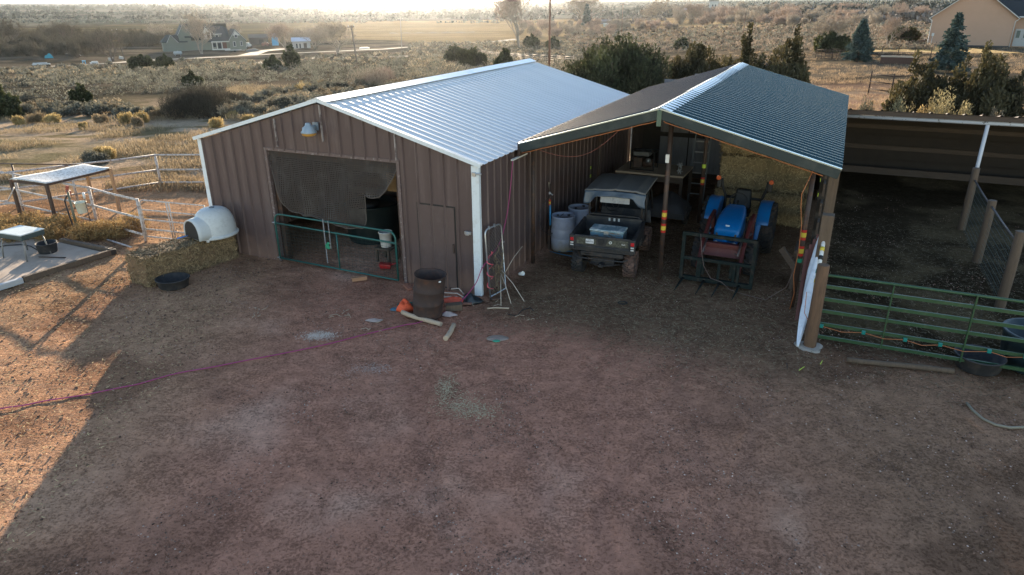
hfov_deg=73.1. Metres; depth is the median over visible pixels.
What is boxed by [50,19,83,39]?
bare tree
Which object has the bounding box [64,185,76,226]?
yard hydrant
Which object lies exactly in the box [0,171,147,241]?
pipe fence
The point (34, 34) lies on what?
bare shrub
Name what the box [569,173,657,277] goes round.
utility vehicle
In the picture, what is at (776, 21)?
bare shrub
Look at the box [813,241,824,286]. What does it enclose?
striped pole
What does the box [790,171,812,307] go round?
extension cord
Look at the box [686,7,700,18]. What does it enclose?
bare shrub
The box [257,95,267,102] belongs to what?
sagebrush
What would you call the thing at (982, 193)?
wire fence panel
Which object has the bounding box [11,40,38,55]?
bare shrub
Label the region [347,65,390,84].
shrub
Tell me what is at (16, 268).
concrete slab
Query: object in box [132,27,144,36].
bare shrub
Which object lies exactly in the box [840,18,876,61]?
spruce tree
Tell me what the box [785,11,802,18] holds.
bare shrub
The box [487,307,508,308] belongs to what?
stick
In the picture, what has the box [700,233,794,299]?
electric cord
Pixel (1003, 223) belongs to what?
wire fence panel
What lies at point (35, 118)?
bunchgrass
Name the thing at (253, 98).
sagebrush
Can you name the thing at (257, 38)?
dark shed
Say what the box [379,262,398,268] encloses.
feed scoop
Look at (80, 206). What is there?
bucket
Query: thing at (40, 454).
soil clods
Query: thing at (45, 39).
bare shrub
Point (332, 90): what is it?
sagebrush
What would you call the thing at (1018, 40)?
double door
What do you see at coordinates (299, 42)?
white building
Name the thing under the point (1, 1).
sky
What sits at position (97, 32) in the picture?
bare shrub
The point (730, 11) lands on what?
bare shrub
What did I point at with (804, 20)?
bare shrub
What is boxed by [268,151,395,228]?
shade net
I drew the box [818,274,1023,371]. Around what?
green tube gate
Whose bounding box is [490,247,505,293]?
dry vines
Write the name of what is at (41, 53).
bare shrub
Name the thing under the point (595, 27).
bare shrub
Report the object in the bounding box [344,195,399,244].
stock tank
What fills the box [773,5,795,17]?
bare shrub
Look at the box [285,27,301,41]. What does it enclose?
bare shrub
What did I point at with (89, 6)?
distant juniper wood
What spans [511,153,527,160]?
flashing strip
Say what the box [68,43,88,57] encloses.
bare shrub
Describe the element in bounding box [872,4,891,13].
bare shrub
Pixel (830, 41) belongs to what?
juniper tree
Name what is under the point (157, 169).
pipe fence
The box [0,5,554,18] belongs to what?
distant treeline
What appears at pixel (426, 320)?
log
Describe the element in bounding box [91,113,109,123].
bunchgrass
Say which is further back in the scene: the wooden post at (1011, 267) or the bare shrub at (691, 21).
the bare shrub at (691, 21)
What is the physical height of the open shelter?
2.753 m
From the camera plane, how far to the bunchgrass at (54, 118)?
37.18 m
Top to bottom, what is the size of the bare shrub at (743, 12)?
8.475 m
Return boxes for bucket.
[74,200,86,213]
[378,229,391,247]
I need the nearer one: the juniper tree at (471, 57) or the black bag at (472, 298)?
the black bag at (472, 298)
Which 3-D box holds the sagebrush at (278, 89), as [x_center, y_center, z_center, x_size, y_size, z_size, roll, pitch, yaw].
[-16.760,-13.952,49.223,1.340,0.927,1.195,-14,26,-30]
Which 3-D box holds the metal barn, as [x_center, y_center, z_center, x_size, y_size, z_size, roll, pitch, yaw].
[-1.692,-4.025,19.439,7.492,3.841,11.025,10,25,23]
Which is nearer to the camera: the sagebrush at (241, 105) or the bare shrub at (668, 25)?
the sagebrush at (241, 105)
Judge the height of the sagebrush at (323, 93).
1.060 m
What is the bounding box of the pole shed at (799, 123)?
[517,62,848,306]
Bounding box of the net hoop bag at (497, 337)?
[487,335,508,340]
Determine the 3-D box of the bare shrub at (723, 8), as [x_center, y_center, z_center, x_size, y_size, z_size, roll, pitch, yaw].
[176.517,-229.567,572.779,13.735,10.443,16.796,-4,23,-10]
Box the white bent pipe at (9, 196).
[0,187,14,201]
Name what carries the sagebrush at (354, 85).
on the ground at (568, 512)
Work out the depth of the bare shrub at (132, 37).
280.80 m
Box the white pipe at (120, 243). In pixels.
[107,239,132,247]
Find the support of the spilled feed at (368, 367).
on the ground at (568, 512)
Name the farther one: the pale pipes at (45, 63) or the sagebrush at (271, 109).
the pale pipes at (45, 63)
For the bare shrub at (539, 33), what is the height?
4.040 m
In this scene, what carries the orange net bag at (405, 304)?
on the ground at (568, 512)
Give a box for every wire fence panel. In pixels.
[963,180,987,250]
[978,206,1013,293]
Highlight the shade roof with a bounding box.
[8,164,121,216]
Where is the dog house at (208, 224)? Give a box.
[184,206,238,242]
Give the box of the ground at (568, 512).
[0,0,1023,574]
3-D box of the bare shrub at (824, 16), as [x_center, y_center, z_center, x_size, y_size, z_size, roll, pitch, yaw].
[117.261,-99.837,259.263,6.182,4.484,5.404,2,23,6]
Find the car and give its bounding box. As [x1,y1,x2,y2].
[246,48,259,51]
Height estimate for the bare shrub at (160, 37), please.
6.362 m
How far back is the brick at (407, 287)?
14.58 m
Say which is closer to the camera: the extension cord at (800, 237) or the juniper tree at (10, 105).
the extension cord at (800, 237)
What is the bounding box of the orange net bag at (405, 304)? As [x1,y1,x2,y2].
[396,298,412,311]
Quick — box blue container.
[272,33,278,44]
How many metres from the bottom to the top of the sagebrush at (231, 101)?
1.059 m
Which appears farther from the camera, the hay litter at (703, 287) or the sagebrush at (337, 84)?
the sagebrush at (337, 84)
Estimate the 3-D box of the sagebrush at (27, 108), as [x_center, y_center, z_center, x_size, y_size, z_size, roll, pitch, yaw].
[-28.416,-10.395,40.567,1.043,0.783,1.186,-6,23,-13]
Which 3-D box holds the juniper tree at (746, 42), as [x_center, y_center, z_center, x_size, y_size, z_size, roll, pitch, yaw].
[11.391,-10.366,33.813,2.756,4.954,2.522,0,23,0]
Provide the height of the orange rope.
0.867 m
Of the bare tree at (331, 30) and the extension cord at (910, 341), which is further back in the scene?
the bare tree at (331, 30)
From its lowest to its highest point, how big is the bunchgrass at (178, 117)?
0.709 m
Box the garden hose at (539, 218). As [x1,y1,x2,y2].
[538,194,563,234]
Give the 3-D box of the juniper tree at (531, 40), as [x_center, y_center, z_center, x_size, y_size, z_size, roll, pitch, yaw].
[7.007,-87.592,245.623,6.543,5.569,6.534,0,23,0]
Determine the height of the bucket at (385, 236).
0.360 m
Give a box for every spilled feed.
[298,329,340,341]
[345,361,391,378]
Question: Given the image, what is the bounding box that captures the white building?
[291,37,310,47]
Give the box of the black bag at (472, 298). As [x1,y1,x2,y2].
[462,293,483,304]
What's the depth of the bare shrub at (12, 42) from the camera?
246.03 m
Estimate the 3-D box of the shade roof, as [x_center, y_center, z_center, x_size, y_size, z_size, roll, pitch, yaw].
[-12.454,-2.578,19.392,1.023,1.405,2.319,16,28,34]
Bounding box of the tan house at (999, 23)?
[927,0,1023,47]
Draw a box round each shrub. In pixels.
[0,34,17,47]
[0,40,11,55]
[1,45,19,56]
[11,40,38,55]
[20,41,40,55]
[21,31,46,41]
[23,32,48,44]
[32,24,59,40]
[36,34,56,48]
[36,45,52,57]
[40,39,62,55]
[54,39,82,55]
[57,33,85,52]
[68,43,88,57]
[75,27,101,38]
[78,35,107,51]
[79,150,110,164]
[103,27,119,38]
[119,28,133,37]
[119,33,133,45]
[123,34,139,45]
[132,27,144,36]
[137,34,154,46]
[153,31,171,45]
[156,83,234,119]
[216,90,245,102]
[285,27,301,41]
[307,27,325,41]
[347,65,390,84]
[372,66,395,79]
[519,21,527,28]
[527,25,537,34]
[531,29,541,36]
[536,21,548,29]
[542,20,556,28]
[547,27,562,36]
[565,25,575,34]
[574,24,585,29]
[576,27,583,33]
[586,20,596,28]
[586,29,596,34]
[591,24,600,29]
[593,18,601,23]
[606,23,616,30]
[606,28,615,34]
[611,19,627,28]
[634,18,643,25]
[635,22,645,30]
[644,22,656,29]
[647,19,660,28]
[662,21,672,29]
[672,4,682,13]
[673,8,685,16]
[675,10,686,22]
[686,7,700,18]
[688,17,695,23]
[693,16,710,25]
[706,12,718,23]
[715,4,733,12]
[715,9,727,17]
[715,16,727,24]
[724,14,736,23]
[725,7,748,16]
[734,14,748,23]
[735,9,750,18]
[736,1,746,8]
[748,10,758,19]
[750,5,764,13]
[750,12,766,22]
[756,14,772,23]
[759,6,772,13]
[768,9,778,17]
[770,1,780,9]
[772,17,782,25]
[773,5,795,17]
[778,5,797,12]
[778,15,788,24]
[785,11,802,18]
[785,14,799,24]
[799,16,809,24]
[800,4,812,9]
[802,10,819,19]
[814,6,825,13]
[815,15,830,23]
[824,7,836,12]
[834,10,844,16]
[834,14,848,22]
[841,3,855,8]
[843,9,857,16]
[846,15,858,23]
[854,13,869,22]
[855,4,867,8]
[866,10,881,16]
[868,13,882,23]
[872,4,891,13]
[891,2,909,10]
[894,6,910,14]
[914,7,931,13]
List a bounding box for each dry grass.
[0,115,221,194]
[221,83,328,123]
[661,47,1023,116]
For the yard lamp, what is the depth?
14.19 m
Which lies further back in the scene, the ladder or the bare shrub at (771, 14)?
the bare shrub at (771, 14)
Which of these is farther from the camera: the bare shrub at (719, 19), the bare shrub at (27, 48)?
the bare shrub at (719, 19)
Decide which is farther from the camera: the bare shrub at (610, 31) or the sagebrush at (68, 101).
the bare shrub at (610, 31)
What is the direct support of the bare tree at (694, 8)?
on the ground at (568, 512)
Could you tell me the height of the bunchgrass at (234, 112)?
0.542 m
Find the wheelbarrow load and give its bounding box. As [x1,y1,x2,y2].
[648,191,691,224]
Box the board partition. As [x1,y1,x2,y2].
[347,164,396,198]
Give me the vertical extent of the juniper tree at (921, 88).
3.995 m
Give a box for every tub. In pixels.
[34,239,57,254]
[954,344,1007,376]
[1000,318,1023,374]
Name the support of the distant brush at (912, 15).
on the ground at (568, 512)
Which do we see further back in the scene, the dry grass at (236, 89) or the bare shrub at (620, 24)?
the bare shrub at (620, 24)
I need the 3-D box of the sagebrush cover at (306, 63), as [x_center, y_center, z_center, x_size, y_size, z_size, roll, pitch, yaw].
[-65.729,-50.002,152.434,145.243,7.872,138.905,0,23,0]
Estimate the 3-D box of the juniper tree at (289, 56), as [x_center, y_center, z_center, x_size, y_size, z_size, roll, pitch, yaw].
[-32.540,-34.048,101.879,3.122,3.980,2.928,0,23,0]
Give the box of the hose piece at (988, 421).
[965,402,1023,428]
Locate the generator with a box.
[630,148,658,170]
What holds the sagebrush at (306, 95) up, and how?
on the ground at (568, 512)
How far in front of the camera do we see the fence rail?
11.29 m
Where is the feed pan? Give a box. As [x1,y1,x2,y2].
[155,272,189,290]
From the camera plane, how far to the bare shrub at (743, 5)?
804.01 m
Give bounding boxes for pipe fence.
[0,154,202,208]
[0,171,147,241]
[867,71,913,93]
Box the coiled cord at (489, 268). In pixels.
[486,252,493,288]
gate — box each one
[139,199,204,239]
[272,213,398,280]
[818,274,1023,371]
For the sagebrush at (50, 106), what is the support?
on the ground at (568, 512)
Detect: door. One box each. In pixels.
[417,204,456,287]
[1012,29,1023,45]
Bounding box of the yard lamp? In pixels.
[301,122,318,136]
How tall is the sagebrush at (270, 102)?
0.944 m
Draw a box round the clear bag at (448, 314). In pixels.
[442,311,456,316]
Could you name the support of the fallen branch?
on the ground at (568, 512)
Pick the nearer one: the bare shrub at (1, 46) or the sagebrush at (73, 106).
the sagebrush at (73, 106)
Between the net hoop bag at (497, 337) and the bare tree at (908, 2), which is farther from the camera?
the bare tree at (908, 2)
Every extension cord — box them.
[0,161,512,408]
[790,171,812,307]
[804,292,1022,357]
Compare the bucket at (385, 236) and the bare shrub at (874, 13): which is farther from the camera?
the bare shrub at (874, 13)
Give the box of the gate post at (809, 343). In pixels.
[794,263,829,352]
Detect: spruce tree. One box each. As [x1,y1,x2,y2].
[581,3,591,26]
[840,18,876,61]
[928,12,971,72]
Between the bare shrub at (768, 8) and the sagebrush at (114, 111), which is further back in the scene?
the bare shrub at (768, 8)
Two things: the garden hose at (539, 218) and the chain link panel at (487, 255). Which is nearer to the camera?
the chain link panel at (487, 255)
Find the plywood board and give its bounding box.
[386,173,396,191]
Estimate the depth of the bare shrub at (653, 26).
368.62 m
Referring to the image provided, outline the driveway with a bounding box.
[237,48,299,55]
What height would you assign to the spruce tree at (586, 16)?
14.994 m
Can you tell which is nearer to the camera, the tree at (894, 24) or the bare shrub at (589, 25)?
the tree at (894, 24)
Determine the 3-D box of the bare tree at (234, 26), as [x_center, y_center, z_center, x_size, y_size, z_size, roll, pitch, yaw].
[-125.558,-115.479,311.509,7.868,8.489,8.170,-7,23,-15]
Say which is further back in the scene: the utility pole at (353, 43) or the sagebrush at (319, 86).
the utility pole at (353, 43)
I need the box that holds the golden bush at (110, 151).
[93,146,116,159]
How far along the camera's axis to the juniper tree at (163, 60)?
121.48 m
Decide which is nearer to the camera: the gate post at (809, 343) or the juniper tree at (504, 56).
the gate post at (809, 343)
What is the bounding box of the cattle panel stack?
[815,50,843,59]
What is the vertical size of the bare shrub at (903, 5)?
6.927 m
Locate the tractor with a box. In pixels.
[673,175,778,300]
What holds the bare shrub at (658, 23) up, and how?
on the ground at (568, 512)
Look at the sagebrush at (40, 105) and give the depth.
41.56 m
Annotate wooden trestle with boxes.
[779,241,804,289]
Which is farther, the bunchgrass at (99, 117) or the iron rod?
the bunchgrass at (99, 117)
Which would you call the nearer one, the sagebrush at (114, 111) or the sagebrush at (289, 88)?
the sagebrush at (114, 111)
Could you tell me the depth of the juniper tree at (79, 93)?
44.72 m
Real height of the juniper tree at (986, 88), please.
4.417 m
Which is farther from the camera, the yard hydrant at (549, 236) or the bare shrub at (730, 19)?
the bare shrub at (730, 19)
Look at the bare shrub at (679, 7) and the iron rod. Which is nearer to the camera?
the iron rod
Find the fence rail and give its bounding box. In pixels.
[846,357,954,373]
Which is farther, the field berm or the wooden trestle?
the field berm
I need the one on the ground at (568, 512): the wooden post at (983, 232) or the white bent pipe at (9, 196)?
the wooden post at (983, 232)
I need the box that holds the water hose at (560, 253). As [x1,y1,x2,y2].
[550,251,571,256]
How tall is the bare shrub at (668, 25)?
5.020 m
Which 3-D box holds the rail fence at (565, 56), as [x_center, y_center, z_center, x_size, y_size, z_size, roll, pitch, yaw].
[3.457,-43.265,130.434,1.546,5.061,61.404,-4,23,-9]
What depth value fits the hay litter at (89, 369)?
11.79 m
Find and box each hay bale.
[124,235,239,287]
[714,186,806,228]
[719,140,768,156]
[719,152,810,194]
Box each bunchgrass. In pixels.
[10,115,27,124]
[24,111,45,122]
[40,112,61,122]
[77,121,87,129]
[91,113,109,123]
[117,111,133,123]
[129,116,143,126]
[134,110,150,122]
[147,108,162,117]
[167,108,184,118]
[207,117,223,127]
[226,110,237,118]
[240,113,254,120]
[295,80,311,89]
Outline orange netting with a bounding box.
[444,296,462,302]
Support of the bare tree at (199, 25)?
on the ground at (568, 512)
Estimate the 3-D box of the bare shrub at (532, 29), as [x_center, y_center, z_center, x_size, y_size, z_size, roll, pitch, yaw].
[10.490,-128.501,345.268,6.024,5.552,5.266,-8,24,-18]
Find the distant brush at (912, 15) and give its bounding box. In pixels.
[539,3,943,23]
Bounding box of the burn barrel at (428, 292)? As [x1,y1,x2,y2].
[412,268,446,320]
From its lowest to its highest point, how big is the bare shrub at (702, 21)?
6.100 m
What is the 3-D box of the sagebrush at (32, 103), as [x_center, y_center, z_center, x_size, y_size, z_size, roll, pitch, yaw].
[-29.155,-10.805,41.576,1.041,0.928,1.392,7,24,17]
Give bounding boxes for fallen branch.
[22,96,66,104]
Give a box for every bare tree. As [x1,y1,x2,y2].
[0,18,28,40]
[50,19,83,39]
[84,26,129,61]
[143,22,173,35]
[179,8,217,53]
[227,22,241,32]
[264,21,292,51]
[292,25,327,49]
[310,15,357,53]
[490,0,535,47]
[559,0,605,21]
[640,0,677,22]
[682,1,707,23]
[808,13,863,36]
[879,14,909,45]
[902,0,920,6]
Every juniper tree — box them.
[0,84,24,119]
[67,82,93,104]
[126,54,152,68]
[152,53,174,67]
[181,69,203,88]
[262,54,282,69]
[281,43,301,67]
[443,43,466,61]
[457,46,487,67]
[493,47,512,64]
[523,33,539,47]
[545,36,559,48]
[561,31,672,94]
[668,41,735,78]
[673,36,688,49]
[725,21,757,65]
[746,23,810,83]
[813,30,851,51]
[881,49,963,113]
[888,26,921,41]
[941,40,1023,117]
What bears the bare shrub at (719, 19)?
on the ground at (568, 512)
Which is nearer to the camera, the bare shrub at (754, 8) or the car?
the car
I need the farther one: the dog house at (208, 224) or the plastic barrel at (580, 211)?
the plastic barrel at (580, 211)
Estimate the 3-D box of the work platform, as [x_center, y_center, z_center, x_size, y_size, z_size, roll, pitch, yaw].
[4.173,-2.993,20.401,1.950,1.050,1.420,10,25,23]
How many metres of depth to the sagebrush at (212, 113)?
37.59 m
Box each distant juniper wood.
[0,2,287,9]
[532,0,955,15]
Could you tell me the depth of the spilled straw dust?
10.40 m
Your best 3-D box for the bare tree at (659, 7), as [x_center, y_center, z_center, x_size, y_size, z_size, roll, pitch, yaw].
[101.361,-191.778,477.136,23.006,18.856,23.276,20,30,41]
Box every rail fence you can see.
[0,163,79,203]
[481,50,532,58]
[511,53,573,62]
[815,47,932,58]
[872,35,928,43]
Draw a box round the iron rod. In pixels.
[39,256,65,257]
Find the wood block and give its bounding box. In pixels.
[446,301,462,311]
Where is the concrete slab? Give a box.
[0,238,116,290]
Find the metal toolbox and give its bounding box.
[590,224,627,238]
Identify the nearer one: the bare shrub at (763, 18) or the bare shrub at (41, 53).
the bare shrub at (41, 53)
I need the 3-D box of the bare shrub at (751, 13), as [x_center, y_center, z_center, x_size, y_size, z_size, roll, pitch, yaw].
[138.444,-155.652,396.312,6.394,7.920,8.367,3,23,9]
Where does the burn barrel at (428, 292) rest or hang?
on the ground at (568, 512)
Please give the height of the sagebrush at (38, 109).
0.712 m
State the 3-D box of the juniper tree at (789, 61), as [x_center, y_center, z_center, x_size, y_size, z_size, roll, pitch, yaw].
[12.268,-9.805,32.495,3.838,4.894,4.069,0,23,0]
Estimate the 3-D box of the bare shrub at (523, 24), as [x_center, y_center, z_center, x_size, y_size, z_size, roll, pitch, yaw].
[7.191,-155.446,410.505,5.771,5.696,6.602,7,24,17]
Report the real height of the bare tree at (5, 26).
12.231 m
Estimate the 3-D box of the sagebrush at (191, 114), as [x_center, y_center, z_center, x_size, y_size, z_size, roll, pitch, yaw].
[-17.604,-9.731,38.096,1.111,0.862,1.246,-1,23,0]
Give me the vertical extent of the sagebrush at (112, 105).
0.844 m
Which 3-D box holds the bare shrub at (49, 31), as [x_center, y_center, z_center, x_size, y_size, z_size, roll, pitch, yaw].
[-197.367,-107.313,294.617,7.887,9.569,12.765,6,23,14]
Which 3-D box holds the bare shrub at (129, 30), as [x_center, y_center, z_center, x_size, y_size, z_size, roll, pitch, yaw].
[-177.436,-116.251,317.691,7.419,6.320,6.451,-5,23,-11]
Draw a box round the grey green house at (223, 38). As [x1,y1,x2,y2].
[160,23,246,51]
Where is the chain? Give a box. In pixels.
[322,219,331,262]
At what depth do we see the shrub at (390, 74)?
60.90 m
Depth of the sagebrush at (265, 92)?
45.48 m
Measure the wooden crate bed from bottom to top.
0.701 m
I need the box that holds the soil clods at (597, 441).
[1,181,1023,574]
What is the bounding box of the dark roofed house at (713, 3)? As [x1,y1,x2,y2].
[709,0,718,8]
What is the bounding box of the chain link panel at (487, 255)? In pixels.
[484,224,505,296]
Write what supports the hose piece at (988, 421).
on the ground at (568, 512)
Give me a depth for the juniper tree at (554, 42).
242.23 m
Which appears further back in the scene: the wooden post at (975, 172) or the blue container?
the blue container
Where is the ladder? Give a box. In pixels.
[687,132,711,202]
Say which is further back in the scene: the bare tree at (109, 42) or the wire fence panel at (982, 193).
the bare tree at (109, 42)
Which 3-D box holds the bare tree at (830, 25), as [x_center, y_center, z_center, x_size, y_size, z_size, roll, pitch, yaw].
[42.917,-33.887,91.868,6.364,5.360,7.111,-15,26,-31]
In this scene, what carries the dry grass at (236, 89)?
on the ground at (568, 512)
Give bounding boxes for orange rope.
[522,121,822,175]
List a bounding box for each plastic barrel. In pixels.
[551,212,574,251]
[568,204,590,226]
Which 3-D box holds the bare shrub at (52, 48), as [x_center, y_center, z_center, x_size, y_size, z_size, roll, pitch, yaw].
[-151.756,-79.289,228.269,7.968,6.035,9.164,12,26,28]
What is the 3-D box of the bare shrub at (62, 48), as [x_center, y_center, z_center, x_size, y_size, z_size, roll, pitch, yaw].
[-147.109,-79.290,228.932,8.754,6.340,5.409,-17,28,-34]
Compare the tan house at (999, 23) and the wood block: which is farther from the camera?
the tan house at (999, 23)
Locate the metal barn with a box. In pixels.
[192,58,630,295]
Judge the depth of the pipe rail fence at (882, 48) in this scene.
73.18 m
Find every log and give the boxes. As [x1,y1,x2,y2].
[401,310,442,326]
[443,323,455,340]
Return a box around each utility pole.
[348,25,357,62]
[548,0,550,66]
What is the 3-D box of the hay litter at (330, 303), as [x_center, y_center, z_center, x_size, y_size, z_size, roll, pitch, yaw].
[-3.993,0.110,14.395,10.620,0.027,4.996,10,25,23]
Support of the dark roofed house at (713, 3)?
on the ground at (568, 512)
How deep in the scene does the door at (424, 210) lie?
14.18 m
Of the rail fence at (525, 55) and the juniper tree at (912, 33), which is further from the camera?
the rail fence at (525, 55)
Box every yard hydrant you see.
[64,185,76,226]
[548,182,552,249]
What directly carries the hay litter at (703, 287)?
on the ground at (568, 512)
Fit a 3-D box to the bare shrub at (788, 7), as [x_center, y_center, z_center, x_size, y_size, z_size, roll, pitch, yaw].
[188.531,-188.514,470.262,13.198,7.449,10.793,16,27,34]
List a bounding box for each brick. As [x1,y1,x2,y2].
[352,275,366,281]
[403,284,411,290]
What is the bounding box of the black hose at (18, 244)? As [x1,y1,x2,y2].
[0,244,36,249]
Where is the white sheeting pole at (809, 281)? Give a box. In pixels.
[796,236,818,346]
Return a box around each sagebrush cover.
[0,50,534,81]
[0,61,485,101]
[402,40,582,79]
[564,19,936,50]
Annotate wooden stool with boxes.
[374,244,398,262]
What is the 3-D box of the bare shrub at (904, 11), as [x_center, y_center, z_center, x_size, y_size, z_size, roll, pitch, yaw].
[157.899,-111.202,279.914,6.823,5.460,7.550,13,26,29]
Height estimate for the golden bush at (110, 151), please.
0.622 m
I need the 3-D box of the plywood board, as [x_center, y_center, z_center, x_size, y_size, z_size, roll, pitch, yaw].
[-2.310,-2.237,14.900,0.900,0.400,0.025,10,25,23]
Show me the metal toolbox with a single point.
(602, 230)
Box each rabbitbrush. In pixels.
[858,96,874,109]
[889,95,915,111]
[916,104,930,112]
[926,86,958,113]
[958,99,973,114]
[990,106,1003,116]
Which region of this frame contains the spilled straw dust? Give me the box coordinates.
[425,371,520,426]
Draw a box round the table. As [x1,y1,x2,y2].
[0,225,51,261]
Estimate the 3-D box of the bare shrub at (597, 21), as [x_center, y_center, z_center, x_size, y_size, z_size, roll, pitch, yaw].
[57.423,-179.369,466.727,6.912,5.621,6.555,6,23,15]
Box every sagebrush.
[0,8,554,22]
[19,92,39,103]
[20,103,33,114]
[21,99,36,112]
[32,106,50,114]
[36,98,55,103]
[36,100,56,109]
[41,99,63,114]
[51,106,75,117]
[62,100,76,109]
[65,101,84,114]
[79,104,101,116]
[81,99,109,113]
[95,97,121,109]
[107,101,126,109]
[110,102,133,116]
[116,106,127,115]
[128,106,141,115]
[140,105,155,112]
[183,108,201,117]
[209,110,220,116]
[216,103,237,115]
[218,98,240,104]
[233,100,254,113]
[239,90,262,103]
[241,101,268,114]
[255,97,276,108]
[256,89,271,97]
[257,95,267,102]
[266,105,279,112]
[267,85,284,92]
[273,95,295,107]
[281,85,299,94]
[281,94,299,102]
[286,90,310,99]
[296,93,319,103]
[303,83,315,90]
[309,83,326,90]
[311,90,331,95]
[312,87,324,91]
[322,81,333,87]
[326,86,340,93]
[330,81,345,87]
[341,81,349,86]
[342,86,354,90]
[349,79,366,84]
[350,82,367,89]
[368,81,383,87]
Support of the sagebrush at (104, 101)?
on the ground at (568, 512)
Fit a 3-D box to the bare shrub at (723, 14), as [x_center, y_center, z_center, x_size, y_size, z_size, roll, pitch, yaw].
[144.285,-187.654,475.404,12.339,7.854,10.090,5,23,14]
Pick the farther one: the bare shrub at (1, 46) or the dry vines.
the bare shrub at (1, 46)
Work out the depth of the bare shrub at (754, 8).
519.63 m
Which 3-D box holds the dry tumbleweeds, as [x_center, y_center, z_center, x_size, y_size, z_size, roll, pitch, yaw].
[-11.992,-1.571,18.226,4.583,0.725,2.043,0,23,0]
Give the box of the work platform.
[615,161,692,201]
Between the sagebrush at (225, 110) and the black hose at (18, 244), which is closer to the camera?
the black hose at (18, 244)
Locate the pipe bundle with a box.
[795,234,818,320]
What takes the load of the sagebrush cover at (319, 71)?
on the ground at (568, 512)
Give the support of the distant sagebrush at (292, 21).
on the ground at (568, 512)
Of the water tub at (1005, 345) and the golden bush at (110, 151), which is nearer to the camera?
the water tub at (1005, 345)
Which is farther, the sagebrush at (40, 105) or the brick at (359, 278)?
the sagebrush at (40, 105)
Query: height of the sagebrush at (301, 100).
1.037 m
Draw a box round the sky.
[0,0,420,3]
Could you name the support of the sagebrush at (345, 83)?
on the ground at (568, 512)
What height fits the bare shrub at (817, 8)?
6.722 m
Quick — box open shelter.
[816,108,1023,199]
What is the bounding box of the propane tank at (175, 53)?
[173,51,181,55]
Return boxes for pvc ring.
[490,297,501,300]
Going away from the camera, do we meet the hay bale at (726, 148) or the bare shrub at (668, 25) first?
the hay bale at (726, 148)
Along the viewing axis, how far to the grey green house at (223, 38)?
249.11 m
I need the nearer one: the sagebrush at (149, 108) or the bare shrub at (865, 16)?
the sagebrush at (149, 108)
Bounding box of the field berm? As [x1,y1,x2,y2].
[389,32,474,33]
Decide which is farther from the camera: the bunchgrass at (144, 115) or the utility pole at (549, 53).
the utility pole at (549, 53)
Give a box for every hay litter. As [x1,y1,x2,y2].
[0,227,294,561]
[107,253,548,373]
[458,208,879,445]
[769,213,1023,417]
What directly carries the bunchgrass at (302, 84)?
on the ground at (568, 512)
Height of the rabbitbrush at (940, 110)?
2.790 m
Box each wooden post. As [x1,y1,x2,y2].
[806,212,834,323]
[957,167,979,229]
[972,199,996,263]
[994,230,1023,308]
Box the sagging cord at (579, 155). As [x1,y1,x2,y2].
[540,131,617,156]
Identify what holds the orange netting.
on the plank
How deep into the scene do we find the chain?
15.26 m
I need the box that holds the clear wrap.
[365,318,381,321]
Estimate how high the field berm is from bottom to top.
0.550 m
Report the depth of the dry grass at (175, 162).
28.20 m
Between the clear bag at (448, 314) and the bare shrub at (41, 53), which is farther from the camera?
the bare shrub at (41, 53)
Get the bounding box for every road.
[63,39,516,65]
[837,46,1017,52]
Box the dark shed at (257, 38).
[248,34,268,44]
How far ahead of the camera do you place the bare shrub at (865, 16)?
241.06 m
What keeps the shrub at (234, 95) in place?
on the ground at (568, 512)
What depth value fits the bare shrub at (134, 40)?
279.58 m
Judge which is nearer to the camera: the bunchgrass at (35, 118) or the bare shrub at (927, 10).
the bunchgrass at (35, 118)
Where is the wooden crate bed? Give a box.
[880,55,916,63]
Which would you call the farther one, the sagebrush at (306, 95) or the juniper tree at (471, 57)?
the juniper tree at (471, 57)
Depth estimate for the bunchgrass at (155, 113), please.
37.89 m
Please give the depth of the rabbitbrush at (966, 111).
24.80 m
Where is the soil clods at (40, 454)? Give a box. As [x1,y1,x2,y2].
[0,227,304,555]
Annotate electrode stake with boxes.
[82,192,90,220]
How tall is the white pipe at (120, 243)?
0.044 m
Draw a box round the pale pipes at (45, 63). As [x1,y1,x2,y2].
[32,62,49,64]
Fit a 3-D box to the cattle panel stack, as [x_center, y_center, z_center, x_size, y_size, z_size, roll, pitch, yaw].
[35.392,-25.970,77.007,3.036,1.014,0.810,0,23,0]
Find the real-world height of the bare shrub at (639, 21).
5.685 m
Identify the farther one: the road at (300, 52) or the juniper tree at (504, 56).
the road at (300, 52)
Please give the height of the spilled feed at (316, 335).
0.003 m
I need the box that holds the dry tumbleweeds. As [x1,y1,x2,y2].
[0,209,150,243]

